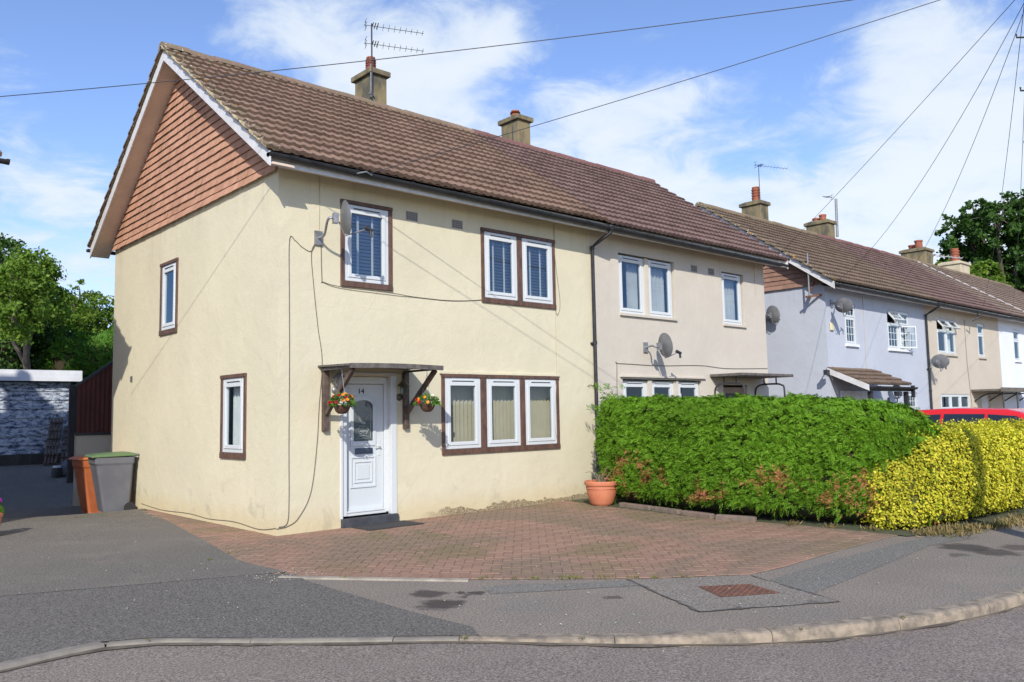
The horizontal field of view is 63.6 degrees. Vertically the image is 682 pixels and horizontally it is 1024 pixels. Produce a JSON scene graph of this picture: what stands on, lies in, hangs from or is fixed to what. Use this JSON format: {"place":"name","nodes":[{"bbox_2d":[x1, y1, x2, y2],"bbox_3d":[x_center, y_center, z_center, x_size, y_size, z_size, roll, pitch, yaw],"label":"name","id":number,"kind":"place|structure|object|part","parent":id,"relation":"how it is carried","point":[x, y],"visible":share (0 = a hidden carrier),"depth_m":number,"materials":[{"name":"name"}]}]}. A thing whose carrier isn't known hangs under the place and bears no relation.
{"place":"outdoors","nodes":[
{"label":"outdoors","id":0,"kind":"place"},
{"bbox_2d":[51,464,61,477],"bbox_3d":[-10.969,3.125,19.911,0.230,0.340,0.230,4,-7,-42],"label":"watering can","id":1,"kind":"object","parent":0,"point":[56,471],"visible":1,"depth_m":19.83,"materials":[{"name":"grey metal"}]},
{"bbox_2d":[59,427,67,464],"bbox_3d":[-11.721,2.798,21.886,0.369,1.032,0.955,1,-5,-22],"label":"pallet","id":2,"kind":"object","parent":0,"point":[65,430],"visible":0.28,"depth_m":21.78,"materials":[{"name":"brown wood"}]},
{"bbox_2d":[61,460,66,476],"bbox_3d":[-10.814,3.107,20.189,0.480,0.420,0.468,4,-7,-42],"label":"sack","id":3,"kind":"object","parent":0,"point":[64,467],"visible":0.23,"depth_m":19.98,"materials":[{"name":"plastic"}]},
{"bbox_2d":[0,463,286,595],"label":"drive","id":4,"kind":"structure","parent":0,"point":[37,503],"depth_m":10.16,"materials":[{"name":"asphalt"}]},
{"bbox_2d":[0,498,4,523],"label":"plant pot","id":5,"kind":"object","parent":4,"relation":"on","point":[2,509],"visible":1,"depth_m":11.35,"materials":[{"name":"ceramic"}]},
{"bbox_2d":[42,418,63,465],"bbox_3d":[-12.053,2.665,21.738,0.344,1.272,0.790,0,-5,-15],"label":"pallet","id":6,"kind":"object","parent":4,"relation":"on","point":[55,438],"visible":0.91,"depth_m":21.72,"materials":[{"name":"brown wood"}]},
{"bbox_2d":[68,455,99,512],"bbox_3d":[-7.760,2.675,15.418,0.827,1.097,0.652,4,-7,-42],"label":"wheelie bin","id":7,"kind":"object","parent":4,"relation":"on","point":[84,482],"visible":0.37,"depth_m":15.13,"materials":[{"name":"brown plastic"}]},
{"bbox_2d":[84,451,139,511],"bbox_3d":[-7.155,2.534,14.789,0.809,1.087,0.627,3,-6,-38],"label":"wheelie bin","id":8,"kind":"object","parent":4,"relation":"on","point":[112,473],"visible":0.92,"depth_m":14.59,"materials":[{"name":"grey plastic"}]},
{"bbox_2d":[0,574,478,661],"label":"dark asphalt crossover","id":9,"kind":"object","parent":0,"point":[35,623],"visible":1,"depth_m":6.52,"materials":[{"name":"grey asphalt"}]},
{"bbox_2d":[0,606,1023,681],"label":"road","id":10,"kind":"structure","parent":0,"point":[990,648],"depth_m":5.33,"materials":[{"name":"grey asphalt"}]},
{"bbox_2d":[0,635,459,672],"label":"dropped kerb","id":11,"kind":"structure","parent":10,"relation":"on","point":[46,655],"depth_m":5.75,"materials":[{"name":"grey concrete"}]},
{"bbox_2d":[0,605,1023,671],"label":"gutter silt","id":12,"kind":"object","parent":10,"relation":"on","point":[532,643],"visible":1,"depth_m":5.70,"materials":[{"name":"grey soil"}]},
{"bbox_2d":[0,0,1023,327],"label":"sky","id":13,"kind":"structure","parent":0,"point":[820,109],"materials":[{"name":"blue"}]},
{"bbox_2d":[135,501,905,578],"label":"block paving","id":14,"kind":"structure","parent":0,"point":[729,541],"depth_m":9.68,"materials":[{"name":"brick"}]},
{"bbox_2d":[351,520,423,530],"bbox_3d":[-1.752,2.598,11.651,0.900,0.014,0.490,4,-7,-42],"label":"doormat","id":15,"kind":"object","parent":14,"relation":"on","point":[385,525],"visible":1,"depth_m":11.59,"materials":[{"name":"rubber"}]},
{"bbox_2d":[145,510,688,579],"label":"weeds","id":16,"kind":"object","parent":14,"relation":"on","point":[209,559],"visible":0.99,"depth_m":7.71,"materials":[{"name":"green plant"}]},
{"bbox_2d":[8,515,923,650],"bbox_3d":[-1.931,2.506,10.577,8.529,0.009,11.990,4,-7,-42],"label":"grit","id":17,"kind":"object","parent":14,"relation":"on","point":[499,579],"visible":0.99,"depth_m":8.03,"materials":[{"name":"gravel"}]},
{"bbox_2d":[102,511,1023,644],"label":"pavement","id":18,"kind":"structure","parent":0,"point":[990,562],"depth_m":6.92,"materials":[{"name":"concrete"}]},
{"bbox_2d":[278,576,469,581],"bbox_3d":[-1.333,2.293,7.871,1.889,0.075,0.079,-2,-5,10],"label":"concrete edging","id":19,"kind":"object","parent":18,"relation":"on","point":[389,579],"visible":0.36,"depth_m":7.83,"materials":[{"name":"beige concrete"}]},
{"bbox_2d":[484,578,663,593],"bbox_3d":[0.650,2.193,7.425,1.803,0.001,0.352,0,-5,-7],"label":"smooth asphalt band","id":20,"kind":"object","parent":18,"relation":"on","point":[514,588],"visible":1,"depth_m":7.38,"materials":[{"name":"grey asphalt"}]},
{"bbox_2d":[631,576,838,610],"bbox_3d":[1.841,2.143,7.124,1.194,0.001,1.444,0,-5,-16],"label":"manhole surround","id":21,"kind":"object","parent":18,"relation":"on","point":[695,596],"visible":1,"depth_m":6.93,"materials":[{"name":"concrete"}]},
{"bbox_2d":[628,575,837,611],"bbox_3d":[1.839,2.139,7.122,1.235,0.001,1.444,0,-5,-15],"label":"tar joint","id":22,"kind":"object","parent":21,"relation":"on","point":[689,606],"visible":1,"depth_m":6.77,"materials":[{"name":"black asphalt"}]},
{"bbox_2d":[698,584,779,596],"bbox_3d":[1.945,2.133,7.102,0.552,0.005,0.442,0,-5,-12],"label":"manhole cover","id":23,"kind":"object","parent":21,"relation":"on","point":[733,590],"visible":1,"depth_m":7.06,"materials":[{"name":"metal"}]},
{"bbox_2d":[770,534,975,592],"bbox_3d":[3.804,2.227,8.480,4.180,0.001,0.620,4,-7,-42],"label":"smooth asphalt band","id":24,"kind":"object","parent":18,"relation":"on","point":[817,578],"visible":1,"depth_m":8.11,"materials":[{"name":"grey asphalt"}]},
{"bbox_2d":[913,407,1023,424],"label":"parked car","id":25,"kind":"object","parent":18,"relation":"on","point":[974,413],"visible":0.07,"depth_m":16.53,"materials":[{"name":"red paint"}]},
{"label":"windows","id":26,"kind":"part","parent":25,"relation":"part of","materials":[{"name":"black glass"}]},
{"bbox_2d":[570,498,1023,535],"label":"garden soil","id":27,"kind":"structure","parent":0,"point":[851,525],"depth_m":11.35,"materials":[{"name":"brown soil"}]},
{"bbox_2d":[584,466,616,505],"bbox_3d":[1.494,2.403,13.790,0.572,0.652,0.572,4,-7,-42],"label":"plant pot","id":28,"kind":"object","parent":27,"relation":"on","point":[600,493],"visible":0.92,"depth_m":13.58,"materials":[{"name":"ceramic"}]},
{"bbox_2d":[619,502,651,509],"bbox_3d":[1.980,2.653,13.243,0.100,0.085,0.728,2,-6,-33],"label":"edging stone","id":29,"kind":"object","parent":27,"relation":"on","point":[635,506],"visible":0.84,"depth_m":13.17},
{"bbox_2d":[651,506,681,513],"bbox_3d":[2.359,2.591,12.625,0.100,0.085,0.626,2,-6,-29],"label":"edging stone","id":30,"kind":"object","parent":27,"relation":"on","point":[665,509],"visible":0.82,"depth_m":12.57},
{"bbox_2d":[681,510,714,518],"bbox_3d":[2.705,2.533,12.044,0.100,0.085,0.610,2,-6,-32],"label":"edging stone","id":31,"kind":"object","parent":27,"relation":"on","point":[698,514],"visible":0.93,"depth_m":11.98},
{"bbox_2d":[715,514,756,521],"bbox_3d":[3.130,2.482,11.562,0.580,0.085,0.100,-5,-6,37],"label":"edging stone","id":32,"kind":"object","parent":27,"relation":"on","point":[735,517],"visible":0.91,"depth_m":11.52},
{"bbox_2d":[587,382,951,527],"bbox_3d":[3.419,1.582,12.552,2.045,2.141,5.835,4,-7,-42],"label":"conifer hedge","id":33,"kind":"object","parent":27,"relation":"on","point":[743,454],"visible":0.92,"depth_m":11.42,"materials":[{"name":"green plant"}]},
{"bbox_2d":[780,510,1023,537],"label":"dry grass","id":34,"kind":"structure","parent":27,"relation":"on","point":[1012,521],"depth_m":10.29,"materials":[{"name":"beige plant"}]},
{"bbox_2d":[853,418,1023,529],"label":"golden hedge","id":35,"kind":"object","parent":27,"relation":"on","point":[978,466],"visible":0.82,"depth_m":10.64,"materials":[{"name":"yellow plant"}]},
{"bbox_3d":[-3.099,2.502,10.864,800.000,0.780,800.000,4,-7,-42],"label":"ground","id":36,"kind":"structure","parent":0,"visible":0},
{"bbox_2d":[0,150,9,164],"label":"semi detached house","id":37,"kind":"structure","parent":36,"relation":"on","point":[5,161],"depth_m":11.96,"materials":[{"name":"stone"}]},
{"bbox_2d":[0,232,71,369],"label":"broadleaf tree","id":38,"kind":"object","parent":36,"relation":"on","point":[9,358],"visible":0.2,"depth_m":26.37,"materials":[{"name":"green plant"}]},
{"bbox_2d":[0,244,79,369],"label":"broadleaf tree","id":39,"kind":"object","parent":36,"relation":"on","point":[26,287],"visible":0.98,"depth_m":22.96,"materials":[{"name":"green plant"}]},
{"bbox_2d":[0,369,81,465],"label":"garage","id":40,"kind":"structure","parent":36,"relation":"on","point":[33,403],"depth_m":21.74,"materials":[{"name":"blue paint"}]},
{"bbox_2d":[13,323,113,383],"bbox_3d":[-14.777,1.862,28.279,4.722,5.170,2.592,1,-6,-25],"label":"conifer hedge","id":41,"kind":"object","parent":36,"relation":"on","point":[92,354],"visible":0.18,"depth_m":27.59,"materials":[{"name":"green plant"}]},
{"bbox_2d":[66,385,77,482],"bbox_3d":[-10.363,2.260,19.597,0.300,2.440,0.090,4,-7,-42],"label":"gate post","id":42,"kind":"object","parent":36,"relation":"on","point":[72,416],"visible":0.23,"depth_m":19.52,"materials":[{"name":"brown wood"}]},
{"bbox_2d":[47,279,113,341],"bbox_3d":[-16.695,0.917,32.863,4.903,6.936,3.891,4,-7,-42],"label":"broadleaf tree","id":43,"kind":"object","parent":36,"relation":"on","point":[98,318],"visible":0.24,"depth_m":32.67,"materials":[{"name":"green plant"}]},
{"bbox_2d":[73,360,112,505],"bbox_3d":[-8.220,1.530,17.583,2.045,4.057,0.170,4,-7,-42],"label":"garden screen","id":44,"kind":"object","parent":36,"relation":"on","point":[92,434],"visible":0.3,"depth_m":17.12,"materials":[{"name":"wood"}]},
{"bbox_2d":[86,41,613,535],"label":"semi detached house","id":45,"kind":"structure","parent":36,"relation":"on","point":[250,319],"depth_m":13.06,"materials":[{"name":"beige paint"}]},
{"bbox_2d":[159,257,178,335],"bbox_3d":[-5.841,-0.742,14.172,0.132,1.264,0.813,4,-7,-42],"label":"window","id":46,"kind":"structure","parent":45,"relation":"in","point":[165,328],"depth_m":14.22,"materials":[{"name":"white plastic"}]},
{"bbox_2d":[219,373,246,459],"bbox_3d":[-3.989,1.097,12.053,0.209,1.222,0.867,4,-7,-42],"label":"window","id":47,"kind":"structure","parent":45,"relation":"in","point":[237,450],"depth_m":12.16,"materials":[{"name":"white plastic"}]},
{"bbox_2d":[331,370,344,393],"bbox_3d":[-2.419,0.572,11.542,0.190,0.330,0.214,4,-7,-42],"label":"wall lantern","id":48,"kind":"object","parent":45,"relation":"attached to","point":[335,388],"depth_m":11.51,"materials":[{"name":"grey metal"}]},
{"bbox_2d":[327,369,356,413],"bbox_3d":[-2.266,0.669,11.049,0.398,0.612,0.399,4,-7,-42],"label":"hanging basket","id":49,"kind":"object","parent":45,"relation":"hanging from","point":[342,408],"visible":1,"depth_m":10.97,"materials":[{"name":"wicker"}]},
{"bbox_2d":[314,200,372,245],"bbox_3d":[-2.378,-1.650,11.410,0.847,0.560,0.424,-2,-5,9],"label":"satellite dish","id":50,"kind":"object","parent":45,"relation":"attached to","point":[346,222],"visible":1,"depth_m":11.31,"materials":[{"name":"grey metal"}]},
{"bbox_2d":[340,198,392,290],"bbox_3d":[-2.165,-1.394,12.183,0.889,1.269,0.149,4,-7,-42],"label":"window","id":51,"kind":"structure","parent":45,"relation":"in","point":[384,282],"depth_m":12.23,"materials":[{"name":"white plastic"}]},
{"bbox_2d":[340,372,396,518],"bbox_3d":[-2.104,1.487,11.963,0.945,2.060,0.161,4,-7,-42],"label":"door","id":52,"kind":"structure","parent":45,"relation":"in","point":[368,431],"depth_m":12.02,"materials":[{"name":"white plastic"}]},
{"bbox_2d":[365,18,423,100],"bbox_3d":[-2.419,-5.561,16.901,1.239,1.867,0.246,1,-6,-23],"label":"tv aerial","id":53,"kind":"object","parent":45,"relation":"attached to","point":[371,94],"visible":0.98,"depth_m":16.73,"materials":[{"name":"grey metal"}]},
{"bbox_2d":[396,379,409,400],"bbox_3d":[-1.613,0.720,12.259,0.190,0.330,0.214,4,-7,-42],"label":"wall lantern","id":54,"kind":"object","parent":45,"relation":"attached to","point":[403,383],"depth_m":12.24,"materials":[{"name":"metal"}]},
{"bbox_2d":[412,376,441,411],"bbox_3d":[-1.234,0.724,11.994,0.421,0.612,0.430,4,-7,-42],"label":"hanging basket","id":55,"kind":"object","parent":45,"relation":"hanging from","point":[428,407],"visible":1,"depth_m":11.91,"materials":[{"name":"wicker"}]},
{"bbox_2d":[441,374,560,454],"bbox_3d":[-0.175,1.210,13.829,2.771,1.261,0.315,4,-7,-42],"label":"window","id":56,"kind":"structure","parent":45,"relation":"in","point":[480,413],"depth_m":13.82,"materials":[{"name":"white plastic"}]},
{"bbox_2d":[480,227,556,309],"bbox_3d":[0.097,-1.217,14.222,1.727,1.250,0.149,4,-7,-42],"label":"window","id":57,"kind":"structure","parent":45,"relation":"in","point":[519,243],"depth_m":14.16,"materials":[{"name":"white plastic"}]},
{"bbox_2d":[434,110,792,475],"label":"semi detached house","id":58,"kind":"structure","parent":36,"relation":"on","point":[687,277],"depth_m":17.57,"materials":[{"name":"beige paint"}]},
{"bbox_2d":[618,255,677,320],"bbox_3d":[2.654,-1.043,16.600,1.790,1.200,0.280,4,-7,-42],"label":"window","id":59,"kind":"structure","parent":58,"relation":"in","point":[650,273],"depth_m":16.55,"materials":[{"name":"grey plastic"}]},
{"bbox_2d":[623,380,698,409],"bbox_3d":[3.008,1.388,16.662,2.479,1.155,0.226,4,-7,-45],"label":"window","id":60,"kind":"structure","parent":58,"relation":"in","point":[647,387],"depth_m":16.63,"materials":[{"name":"grey plastic"}]},
{"bbox_2d":[643,333,681,358],"bbox_3d":[2.944,0.096,16.127,0.755,0.504,0.414,-2,-5,6],"label":"satellite dish","id":61,"kind":"object","parent":58,"relation":"attached to","point":[664,345],"visible":1,"depth_m":16.05,"materials":[{"name":"grey metal"}]},
{"bbox_2d":[723,387,742,397],"bbox_3d":[4.919,2.055,18.334,0.850,2.050,0.046,4,-7,-42],"label":"door","id":62,"kind":"structure","parent":58,"relation":"in","point":[728,391],"depth_m":18.37,"materials":[{"name":"grey"}]},
{"bbox_2d":[721,273,746,327],"bbox_3d":[4.909,-0.905,18.635,0.890,1.200,0.280,4,-7,-42],"label":"window","id":63,"kind":"structure","parent":58,"relation":"in","point":[728,280],"depth_m":18.76,"materials":[{"name":"grey plastic"}]},
{"bbox_2d":[460,587,1023,646],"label":"kerb","id":64,"kind":"structure","parent":36,"relation":"on","point":[913,619],"depth_m":5.80,"materials":[{"name":"concrete"}]},
{"bbox_2d":[146,592,1023,640],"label":"weeds","id":65,"kind":"object","parent":64,"relation":"on","point":[902,616],"visible":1,"depth_m":5.76,"materials":[{"name":"green plant"}]},
{"bbox_2d":[695,186,940,419],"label":"terraced house","id":66,"kind":"structure","parent":36,"relation":"on","point":[874,346],"depth_m":22.78,"materials":[{"name":"paint"}]},
{"bbox_2d":[754,161,787,197],"bbox_3d":[8.444,-5.124,26.873,1.260,1.328,0.203,1,-5,-18],"label":"tv aerial","id":67,"kind":"object","parent":66,"relation":"attached to","point":[758,172],"visible":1,"depth_m":26.76,"materials":[{"name":"grey metal"}]},
{"bbox_2d":[765,306,779,323],"bbox_3d":[7.064,-0.696,22.565,0.548,0.515,0.619,-4,-6,27],"label":"satellite dish","id":68,"kind":"object","parent":66,"relation":"attached to","point":[772,315],"visible":0.94,"depth_m":22.38,"materials":[{"name":"grey metal"}]},
{"bbox_2d":[805,253,821,298],"bbox_3d":[7.873,-1.708,21.762,0.411,1.200,0.347,4,-7,-42],"label":"mast bracket","id":69,"kind":"object","parent":66,"relation":"attached to","point":[809,292],"visible":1,"depth_m":21.67,"materials":[{"name":"grey metal"}]},
{"bbox_2d":[830,298,852,316],"bbox_3d":[8.622,-0.866,21.510,0.521,0.508,0.720,-2,-5,7],"label":"satellite dish","id":70,"kind":"object","parent":66,"relation":"attached to","point":[843,305],"visible":1,"depth_m":21.29,"materials":[{"name":"grey metal"}]},
{"bbox_2d":[844,305,859,346],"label":"window","id":71,"kind":"structure","parent":66,"relation":"in","point":[850,317],"depth_m":22.57,"materials":[{"name":"white paint"}]},
{"bbox_2d":[840,391,867,412],"bbox_3d":[9.324,2.348,22.284,1.700,2.000,0.037,4,-7,-42],"label":"door","id":72,"kind":"structure","parent":66,"relation":"in","point":[855,394],"depth_m":22.31,"materials":[{"name":"white paint"}]},
{"bbox_2d":[887,385,900,403],"bbox_3d":[10.956,1.490,23.598,0.380,0.660,0.427,4,-7,-42],"label":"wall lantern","id":73,"kind":"object","parent":66,"relation":"attached to","point":[888,398],"depth_m":23.57,"materials":[{"name":"black metal"}]},
{"bbox_2d":[886,310,916,352],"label":"window","id":74,"kind":"structure","parent":66,"relation":"in","point":[898,323],"depth_m":24.60,"materials":[{"name":"white paint"}]},
{"bbox_2d":[909,393,916,409],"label":"window","id":75,"kind":"structure","parent":66,"relation":"in","point":[914,399],"depth_m":25.01,"materials":[{"name":"white paint"}]},
{"bbox_2d":[804,214,1023,408],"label":"terraced house","id":76,"kind":"structure","parent":36,"relation":"on","point":[963,334],"depth_m":28.47,"materials":[{"name":"paint"}]},
{"bbox_2d":[822,194,838,236],"bbox_3d":[11.552,-4.543,29.823,0.861,1.476,0.250,3,-6,-36],"label":"tv aerial","id":77,"kind":"object","parent":76,"relation":"attached to","point":[836,217],"visible":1,"depth_m":30.04,"materials":[{"name":"grey metal"}]},
{"bbox_2d":[930,354,949,370],"bbox_3d":[13.215,0.690,25.547,0.471,0.538,0.759,-2,-5,13],"label":"satellite dish","id":78,"kind":"object","parent":76,"relation":"attached to","point":[940,361],"visible":1,"depth_m":25.34,"materials":[{"name":"grey metal"}]},
{"bbox_2d":[936,318,960,356],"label":"window","id":79,"kind":"structure","parent":76,"relation":"in","point":[945,324],"depth_m":27.05,"materials":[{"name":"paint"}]},
{"bbox_2d":[941,394,969,408],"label":"window","id":80,"kind":"structure","parent":76,"relation":"in","point":[949,396],"depth_m":27.25,"materials":[{"name":"plastic"}]},
{"bbox_2d":[977,324,987,358],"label":"window","id":81,"kind":"structure","parent":76,"relation":"in","point":[981,356],"depth_m":29.24,"materials":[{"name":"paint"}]},
{"bbox_2d":[981,395,988,407],"bbox_3d":[16.584,2.857,28.997,0.900,1.900,0.040,4,-7,-42],"label":"door","id":82,"kind":"structure","parent":76,"relation":"in","point":[985,403],"depth_m":29.14,"materials":[{"name":"white paint"}]},
{"bbox_2d":[980,8,1023,315],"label":"overhead wire","id":83,"kind":"object","parent":76,"relation":"attached to","point":[1008,141],"visible":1,"depth_m":12.88,"materials":[{"name":"black"}]},
{"bbox_2d":[1011,115,1023,314],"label":"overhead wire","id":84,"kind":"object","parent":76,"relation":"attached to","point":[1020,199],"visible":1,"depth_m":15.18,"materials":[{"name":"black"}]},
{"bbox_2d":[898,240,1023,407],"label":"terraced house","id":85,"kind":"structure","parent":36,"relation":"on","point":[1011,337],"depth_m":31.93,"materials":[{"name":"white paint"}]},
{"bbox_2d":[932,252,962,259],"bbox_3d":[19.183,-3.673,36.480,2.160,0.333,0.207,2,-6,-27],"label":"tv aerial","id":86,"kind":"object","parent":85,"relation":"attached to","point":[945,256],"visible":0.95,"depth_m":36.43,"materials":[{"name":"grey metal"}]},
{"bbox_2d":[1013,330,1022,362],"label":"window","id":87,"kind":"structure","parent":85,"relation":"in","point":[1016,340],"depth_m":31.77,"materials":[{"name":"white paint"}]},
{"bbox_2d":[935,258,1013,286],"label":"broadleaf tree","id":88,"kind":"object","parent":36,"relation":"on","point":[980,269],"visible":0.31,"depth_m":58.33,"materials":[{"name":"green plant"}]},
{"bbox_2d":[933,189,1023,292],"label":"oak tree","id":89,"kind":"object","parent":36,"relation":"on","point":[975,228],"visible":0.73,"depth_m":64.00,"materials":[{"name":"green plant"}]},
{"bbox_2d":[937,248,1023,303],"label":"terraced house","id":90,"kind":"structure","parent":36,"relation":"on","point":[963,267],"depth_m":38.44,"materials":[{"name":"tile"}]},
{"bbox_3d":[5.985,-1.365,9.162,0.375,7.600,0.341,4,-7,-42],"label":"telegraph pole","id":91,"kind":"object","parent":36,"relation":"on","visible":0},
{"bbox_2d":[0,0,850,96],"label":"overhead wire","id":92,"kind":"object","parent":91,"relation":"attached to","point":[433,53],"visible":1,"depth_m":9.87,"materials":[{"name":"black"}]},
{"bbox_2d":[369,0,938,173],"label":"overhead wire","id":93,"kind":"object","parent":91,"relation":"attached to","point":[664,86],"visible":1,"depth_m":10.55,"materials":[{"name":"black"}]},
{"bbox_2d":[795,0,1014,237],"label":"overhead wire","id":94,"kind":"object","parent":91,"relation":"attached to","point":[913,111],"visible":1,"depth_m":12.32,"materials":[{"name":"black"}]},
{"bbox_2d":[834,3,1023,282],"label":"overhead wire","id":95,"kind":"object","parent":91,"relation":"attached to","point":[950,134],"visible":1,"depth_m":12.23,"materials":[{"name":"black"}]},
{"bbox_2d":[894,14,1022,291],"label":"overhead wire","id":96,"kind":"object","parent":91,"relation":"attached to","point":[974,140],"visible":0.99,"depth_m":12.60,"materials":[{"name":"black"}]}
]}

